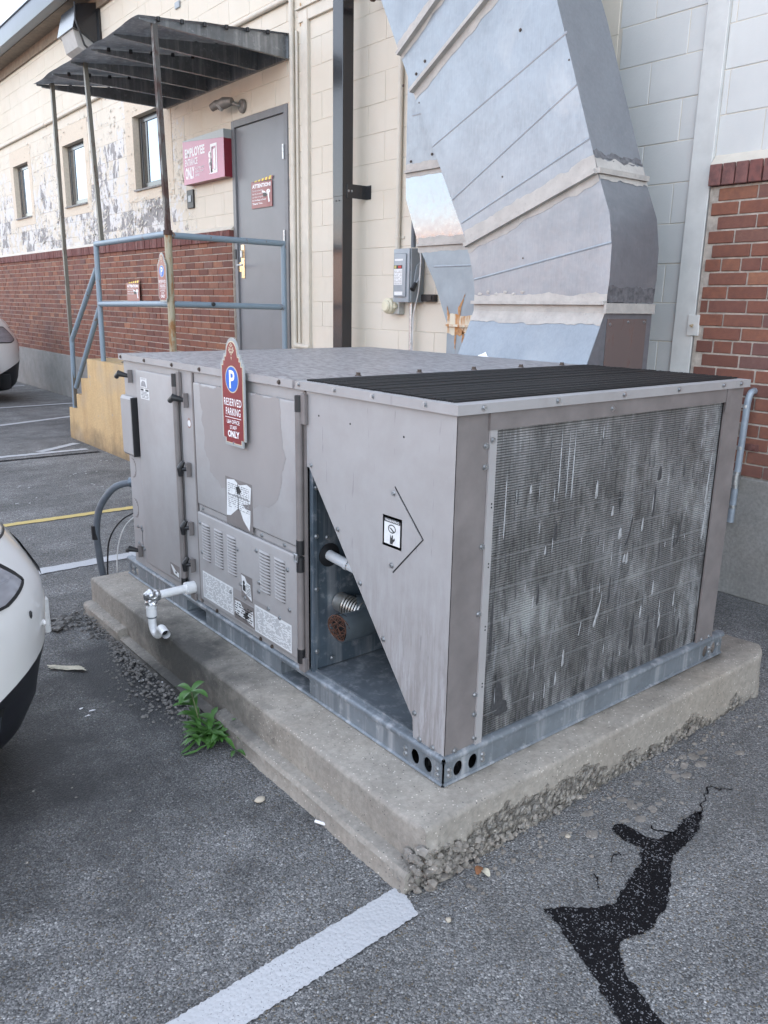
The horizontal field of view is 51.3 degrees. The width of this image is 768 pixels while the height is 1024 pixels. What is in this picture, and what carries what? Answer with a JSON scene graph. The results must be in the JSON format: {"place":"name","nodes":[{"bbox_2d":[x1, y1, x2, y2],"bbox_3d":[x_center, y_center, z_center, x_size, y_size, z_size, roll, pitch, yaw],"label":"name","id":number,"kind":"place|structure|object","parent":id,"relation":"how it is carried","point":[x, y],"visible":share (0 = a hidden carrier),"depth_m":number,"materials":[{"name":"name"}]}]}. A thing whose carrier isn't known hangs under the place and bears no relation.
{"place":"outdoors","nodes":[
{"label":"outdoors","id":0,"kind":"place"},
{"bbox_2d":[0,0,25,23],"label":"sky","id":1,"kind":"structure","parent":0,"point":[7,7],"materials":[{"name":"white"}]},
{"bbox_2d":[50,609,204,731],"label":"crumbled asphalt","id":2,"kind":"structure","parent":0,"point":[58,623],"depth_m":3.29,"materials":[{"name":"grey asphalt"}]},
{"bbox_2d":[0,382,767,1023],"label":"ground","id":3,"kind":"structure","parent":0,"point":[214,856],"depth_m":2.13,"materials":[{"name":"grey asphalt"}]},
{"bbox_2d":[0,318,19,390],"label":"parked car","id":4,"kind":"object","parent":3,"relation":"on","point":[9,357],"visible":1,"depth_m":11.47,"materials":[{"name":"white metal"}]},
{"bbox_2d":[0,522,50,797],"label":"parked car","id":5,"kind":"object","parent":3,"relation":"on","point":[25,625],"visible":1,"depth_m":2.34,"materials":[{"name":"white metal"}]},
{"bbox_2d":[0,416,69,425],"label":"parking line","id":6,"kind":"object","parent":3,"relation":"on","point":[34,421],"visible":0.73,"depth_m":9.74,"materials":[{"name":"paint"}]},
{"bbox_2d":[0,403,72,407],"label":"parking line","id":7,"kind":"object","parent":3,"relation":"on","point":[36,405],"visible":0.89,"depth_m":11.15,"materials":[{"name":"white paint"}]},
{"bbox_2d":[0,448,87,457],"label":"parking line","id":8,"kind":"object","parent":3,"relation":"on","point":[42,453],"visible":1,"depth_m":7.75,"materials":[{"name":"white paint"}]},
{"bbox_2d":[0,451,98,461],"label":"crack seal","id":9,"kind":"object","parent":3,"relation":"on","point":[49,456],"visible":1,"depth_m":7.62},
{"bbox_2d":[35,443,79,451],"bbox_3d":[-3.296,-0.654,8.085,0.099,0.001,0.555,6,15,17],"label":"parking line","id":10,"kind":"object","parent":3,"relation":"on","point":[57,447],"visible":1,"depth_m":8.07,"materials":[{"name":"white paint"}]},
{"bbox_2d":[47,665,85,669],"bbox_3d":[-1.298,0.633,3.265,0.182,0.007,0.041,2,15,3],"label":"paper scrap","id":11,"kind":"object","parent":3,"relation":"on","point":[77,667],"visible":1,"depth_m":3.26,"materials":[{"name":"beige paper"}]},
{"bbox_2d":[3,506,132,526],"bbox_3d":[-3.332,0.236,4.673,4.908,0.001,0.087,-10,18,-37],"label":"yellow line","id":12,"kind":"object","parent":3,"relation":"on","point":[65,516],"visible":0.56,"depth_m":5.51,"materials":[{"name":"paint"}]},
{"bbox_2d":[38,552,135,573],"bbox_3d":[-3.159,0.565,3.424,5.157,0.001,0.112,-11,19,-38],"label":"parking line","id":13,"kind":"object","parent":3,"relation":"on","point":[43,570],"visible":0.38,"depth_m":4.55,"materials":[{"name":"white paint"}]},
{"bbox_2d":[70,358,129,460],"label":"concrete steps","id":14,"kind":"structure","parent":3,"relation":"on","point":[95,418],"depth_m":7.84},
{"bbox_2d":[70,231,287,407],"bbox_3d":[-2.320,-1.629,7.300,1.071,1.657,2.743,-26,30,-60],"label":"hand railing","id":15,"kind":"object","parent":14,"relation":"on","point":[101,304],"visible":0.97,"depth_m":7.04,"materials":[{"name":"blue metal"}]},
{"bbox_2d":[173,681,213,720],"bbox_3d":[-0.668,0.691,2.794,0.137,0.168,0.127,-3,15,-14],"label":"weed","id":16,"kind":"object","parent":3,"relation":"on","point":[188,696],"visible":0.97,"depth_m":2.78,"materials":[{"name":"green plant"}]},
{"bbox_2d":[180,707,238,755],"bbox_3d":[-0.581,0.744,2.770,0.240,0.070,0.242,-2,15,-10],"label":"weed","id":17,"kind":"object","parent":3,"relation":"on","point":[209,734],"visible":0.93,"depth_m":2.74,"materials":[{"name":"green plant"}]},
{"bbox_2d":[231,749,244,756],"bbox_3d":[-0.491,0.801,2.662,0.048,0.016,0.052,-6,16,-24],"label":"weed","id":18,"kind":"object","parent":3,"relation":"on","point":[238,750],"visible":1,"depth_m":2.66,"materials":[{"name":"green plant"}]},
{"bbox_2d":[254,796,264,802],"bbox_3d":[-0.376,0.872,2.422,0.034,0.016,0.028,-11,19,-38],"label":"pebble","id":19,"kind":"object","parent":3,"relation":"on","point":[259,799],"visible":1,"depth_m":2.42,"materials":[{"name":"beige stone"}]},
{"bbox_2d":[165,888,417,1023],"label":"parking line","id":20,"kind":"object","parent":3,"relation":"on","point":[261,990],"visible":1,"depth_m":1.82,"materials":[{"name":"white paint"}]},
{"bbox_2d":[314,819,324,824],"bbox_3d":[-0.181,0.903,2.319,0.042,0.009,0.009,8,16,24],"label":"cigarette butt","id":21,"kind":"object","parent":3,"relation":"on","point":[319,822],"visible":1,"depth_m":2.32,"materials":[{"name":"white paper"}]},
{"bbox_2d":[0,0,767,605],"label":"brick building","id":22,"kind":"structure","parent":3,"relation":"on","point":[694,76],"depth_m":6.63,"materials":[{"name":"beige paint"}]},
{"bbox_2d":[9,145,35,227],"bbox_3d":[-5.685,-5.137,12.684,0.170,1.133,1.120,-11,19,-38],"label":"window","id":23,"kind":"structure","parent":22,"relation":"in","point":[20,167],"depth_m":12.79,"materials":[{"name":"brown metal"}]},
{"bbox_2d":[58,117,92,217],"bbox_3d":[-4.137,-4.625,10.828,0.170,1.133,1.160,-11,19,-38],"label":"window","id":24,"kind":"structure","parent":22,"relation":"in","point":[73,144],"depth_m":10.90,"materials":[{"name":"beige paint"}]},
{"bbox_2d":[57,1,101,58],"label":"wall light","id":25,"kind":"object","parent":22,"relation":"attached to","point":[80,29],"visible":0.7,"depth_m":9.43,"materials":[{"name":"grey metal"}]},
{"bbox_2d":[126,280,139,300],"bbox_3d":[-3.044,-2.686,9.709,0.005,0.246,0.404,-11,19,-38],"label":"attention sign","id":26,"kind":"object","parent":22,"relation":"attached to","point":[133,291],"visible":0.99,"depth_m":9.71,"materials":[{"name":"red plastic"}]},
{"bbox_2d":[124,102,174,202],"bbox_3d":[-2.596,-4.116,8.979,0.170,1.133,1.240,-11,19,-38],"label":"window","id":27,"kind":"structure","parent":22,"relation":"in","point":[142,129],"depth_m":9.15,"materials":[{"name":"beige paint"}]},
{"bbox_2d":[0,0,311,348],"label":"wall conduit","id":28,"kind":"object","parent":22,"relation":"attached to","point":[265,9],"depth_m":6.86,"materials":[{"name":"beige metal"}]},
{"bbox_2d":[34,15,288,405],"bbox_3d":[-2.063,-2.526,7.488,1.339,3.251,2.607,-11,19,-38],"label":"entrance canopy","id":29,"kind":"object","parent":22,"relation":"attached to","point":[159,63],"visible":1,"depth_m":6.93,"materials":[{"name":"metal"}]},
{"bbox_2d":[157,253,167,301],"bbox_3d":[-1.750,-1.853,6.308,0.009,0.372,0.164,-11,19,-38],"label":"parking sign","id":30,"kind":"object","parent":29,"relation":"attached to","point":[162,279],"visible":1,"depth_m":6.30,"materials":[{"name":"red metal"}]},
{"bbox_2d":[174,0,179,8],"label":"wall anchor","id":31,"kind":"object","parent":22,"relation":"attached to","point":[177,4],"depth_m":7.95,"materials":[{"name":"grey ceramic"}]},
{"bbox_2d":[187,189,194,208],"bbox_3d":[-2.017,-3.261,8.330,0.026,0.180,0.145,-11,19,-38],"label":"intercom","id":32,"kind":"object","parent":22,"relation":"attached to","point":[190,200],"visible":1,"depth_m":8.31,"materials":[{"name":"black plastic"}]},
{"bbox_2d":[182,128,231,185],"bbox_3d":[-1.744,-3.478,7.869,0.092,0.418,0.873,-11,19,-38],"label":"employee sign","id":33,"kind":"object","parent":22,"relation":"attached to","point":[207,157],"visible":1,"depth_m":7.77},
{"bbox_2d":[209,97,246,112],"bbox_3d":[-1.442,-3.729,7.331,0.412,0.140,0.137,8,16,24],"label":"spotlight","id":34,"kind":"object","parent":22,"relation":"attached to","point":[221,103],"visible":1,"depth_m":7.28,"materials":[{"name":"metal"}]},
{"bbox_2d":[236,114,284,349],"bbox_3d":[-1.141,-2.468,7.413,0.124,2.131,0.878,-11,19,-38],"label":"door","id":35,"kind":"structure","parent":22,"relation":"in","point":[260,144],"depth_m":7.42,"materials":[{"name":"grey paint"}]},
{"bbox_2d":[251,175,272,208],"bbox_3d":[-1.110,-2.909,7.272,0.005,0.259,0.383,-11,19,-38],"label":"attention sign","id":36,"kind":"object","parent":35,"relation":"attached to","point":[261,194],"visible":1,"depth_m":7.27,"materials":[{"name":"red plastic"}]},
{"bbox_2d":[295,30,300,348],"bbox_3d":[-0.734,-2.656,6.829,0.023,2.600,0.023,-11,19,-38],"label":"wall conduit","id":37,"kind":"object","parent":22,"relation":"attached to","point":[297,174],"depth_m":6.78,"materials":[{"name":"beige metal"}]},
{"bbox_2d":[333,0,370,347],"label":"downspout","id":38,"kind":"object","parent":22,"relation":"attached to","point":[346,190],"visible":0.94,"depth_m":6.01,"materials":[{"name":"brown metal"}]},
{"bbox_2d":[382,298,403,313],"bbox_3d":[0.055,-1.550,6.008,0.126,0.120,0.160,-11,19,-38],"label":"outlet box","id":39,"kind":"object","parent":22,"relation":"attached to","point":[389,306],"visible":0.9,"depth_m":5.96,"materials":[{"name":"beige plastic"}]},
{"bbox_2d":[395,56,404,248],"bbox_3d":[0.115,-2.618,5.750,0.053,2.100,0.099,-11,19,-38],"label":"wall conduit","id":40,"kind":"object","parent":22,"relation":"attached to","point":[398,237],"depth_m":5.74,"materials":[{"name":"beige metal"}]},
{"bbox_2d":[393,248,423,302],"bbox_3d":[0.186,-1.705,5.766,0.164,0.372,0.253,-11,19,-38],"label":"disconnect switch","id":41,"kind":"object","parent":22,"relation":"attached to","point":[406,272],"visible":0.99,"depth_m":5.73,"materials":[{"name":"grey metal"}]},
{"bbox_2d":[408,303,413,349],"bbox_3d":[0.194,-0.912,6.000,0.032,1.275,0.042,-11,19,-38],"label":"wall conduit","id":42,"kind":"object","parent":41,"relation":"attached to","point":[411,307],"depth_m":5.86,"materials":[{"name":"metal"}]},
{"bbox_2d":[411,253,420,350],"bbox_3d":[0.233,-1.517,5.773,0.019,0.762,0.088,-11,19,-38],"label":"cable","id":43,"kind":"object","parent":41,"relation":"hanging from","point":[415,303],"visible":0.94,"depth_m":5.77,"materials":[{"name":"grey plastic"}]},
{"bbox_2d":[411,220,415,247],"bbox_3d":[0.214,-2.114,5.686,0.035,0.440,0.035,-11,19,-38],"label":"wall conduit","id":44,"kind":"object","parent":22,"relation":"attached to","point":[413,240],"depth_m":5.71,"materials":[{"name":"grey plastic"}]},
{"bbox_2d":[421,294,437,301],"bbox_3d":[0.321,-1.534,5.728,0.058,0.050,0.130,-11,19,-38],"label":"cable bracket","id":45,"kind":"object","parent":22,"relation":"attached to","point":[429,297],"visible":1,"depth_m":5.69,"materials":[{"name":"black plastic"}]},
{"bbox_2d":[404,78,474,353],"bbox_3d":[0.675,-2.154,4.801,0.400,4.100,1.250,-11,19,-38],"label":"air duct","id":46,"kind":"object","parent":22,"relation":"attached to","point":[440,237],"visible":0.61,"depth_m":5.03,"materials":[{"name":"silver metal"}]},
{"bbox_2d":[727,388,758,522],"bbox_3d":[1.830,-0.282,4.060,0.112,0.691,0.060,2,15,4],"label":"wall conduit","id":47,"kind":"object","parent":22,"relation":"attached to","point":[740,446],"depth_m":4.04,"materials":[{"name":"metal"}]},
{"bbox_2d":[25,635,767,1018],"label":"loose grit","id":48,"kind":"object","parent":3,"relation":"on","point":[631,805],"visible":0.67,"depth_m":2.44,"materials":[{"name":"gravel"}]},
{"bbox_2d":[83,569,761,893],"bbox_3d":[0.052,0.524,3.482,1.903,0.186,2.430,-11,19,-38],"label":"concrete pad","id":49,"kind":"object","parent":3,"relation":"on","point":[394,821],"visible":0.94,"depth_m":2.49,"materials":[{"name":"grey concrete"}]},
{"bbox_2d":[114,347,750,787],"bbox_3d":[-0.041,-0.064,3.288,1.693,1.092,2.254,-11,19,-38],"label":"air conditioner","id":50,"kind":"object","parent":49,"relation":"on","point":[442,569],"visible":1,"depth_m":2.52,"materials":[{"name":"metal"}]},
{"bbox_2d":[91,477,130,575],"bbox_3d":[-1.260,0.140,3.888,0.335,0.665,0.072,5,15,13],"label":"flexible conduit","id":51,"kind":"object","parent":50,"relation":"attached to","point":[103,500],"visible":0.7,"depth_m":3.87,"materials":[{"name":"grey plastic"}]},
{"bbox_2d":[107,512,132,574],"bbox_3d":[-1.261,0.219,3.893,0.208,0.504,0.019,4,15,13],"label":"cable","id":52,"kind":"object","parent":50,"relation":"hanging from","point":[120,521],"visible":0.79,"depth_m":3.88,"materials":[{"name":"black plastic"}]},
{"bbox_2d":[116,517,133,572],"bbox_3d":[-1.240,0.226,3.889,0.179,0.493,0.026,8,16,26],"label":"cable","id":53,"kind":"object","parent":50,"relation":"hanging from","point":[119,542],"visible":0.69,"depth_m":3.88,"materials":[{"name":"grey plastic"}]},
{"bbox_2d":[136,369,180,582],"bbox_3d":[-0.957,-0.154,3.417,0.011,0.875,0.383,-11,19,-38],"label":"control door","id":54,"kind":"structure","parent":50,"relation":"in","point":[155,414],"depth_m":3.41,"materials":[{"name":"beige paint"}]},
{"bbox_2d":[220,338,246,448],"bbox_3d":[-0.521,-0.411,2.754,0.009,0.372,0.164,-11,19,-38],"label":"parking sign","id":55,"kind":"object","parent":50,"relation":"attached to","point":[233,389],"visible":1,"depth_m":2.75,"materials":[{"name":"red metal"}]},
{"bbox_2d":[381,0,658,368],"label":"air duct","id":56,"kind":"object","parent":50,"relation":"attached to","point":[524,109],"visible":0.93,"depth_m":3.88,"materials":[{"name":"metal"}]},
{"bbox_2d":[475,866,482,874],"bbox_3d":[0.253,0.956,2.135,0.028,0.009,0.023,-11,19,-38],"label":"dry leaf","id":57,"kind":"object","parent":3,"relation":"on","point":[478,869],"visible":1,"depth_m":2.13,"materials":[{"name":"orange plant"}]},
{"bbox_2d":[481,868,489,876],"bbox_3d":[0.271,0.958,2.127,0.022,0.009,0.030,-11,19,-38],"label":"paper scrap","id":58,"kind":"object","parent":3,"relation":"on","point":[485,871],"visible":1,"depth_m":2.13,"materials":[{"name":"paper"}]},
{"bbox_2d":[544,811,702,1023],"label":"tar seal","id":59,"kind":"object","parent":3,"relation":"on","point":[595,937],"visible":1,"depth_m":1.98,"materials":[{"name":"black asphalt"}]},
{"bbox_2d":[593,785,732,887],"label":"tar strands","id":60,"kind":"object","parent":3,"relation":"on","point":[701,811],"visible":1,"depth_m":2.41}
]}

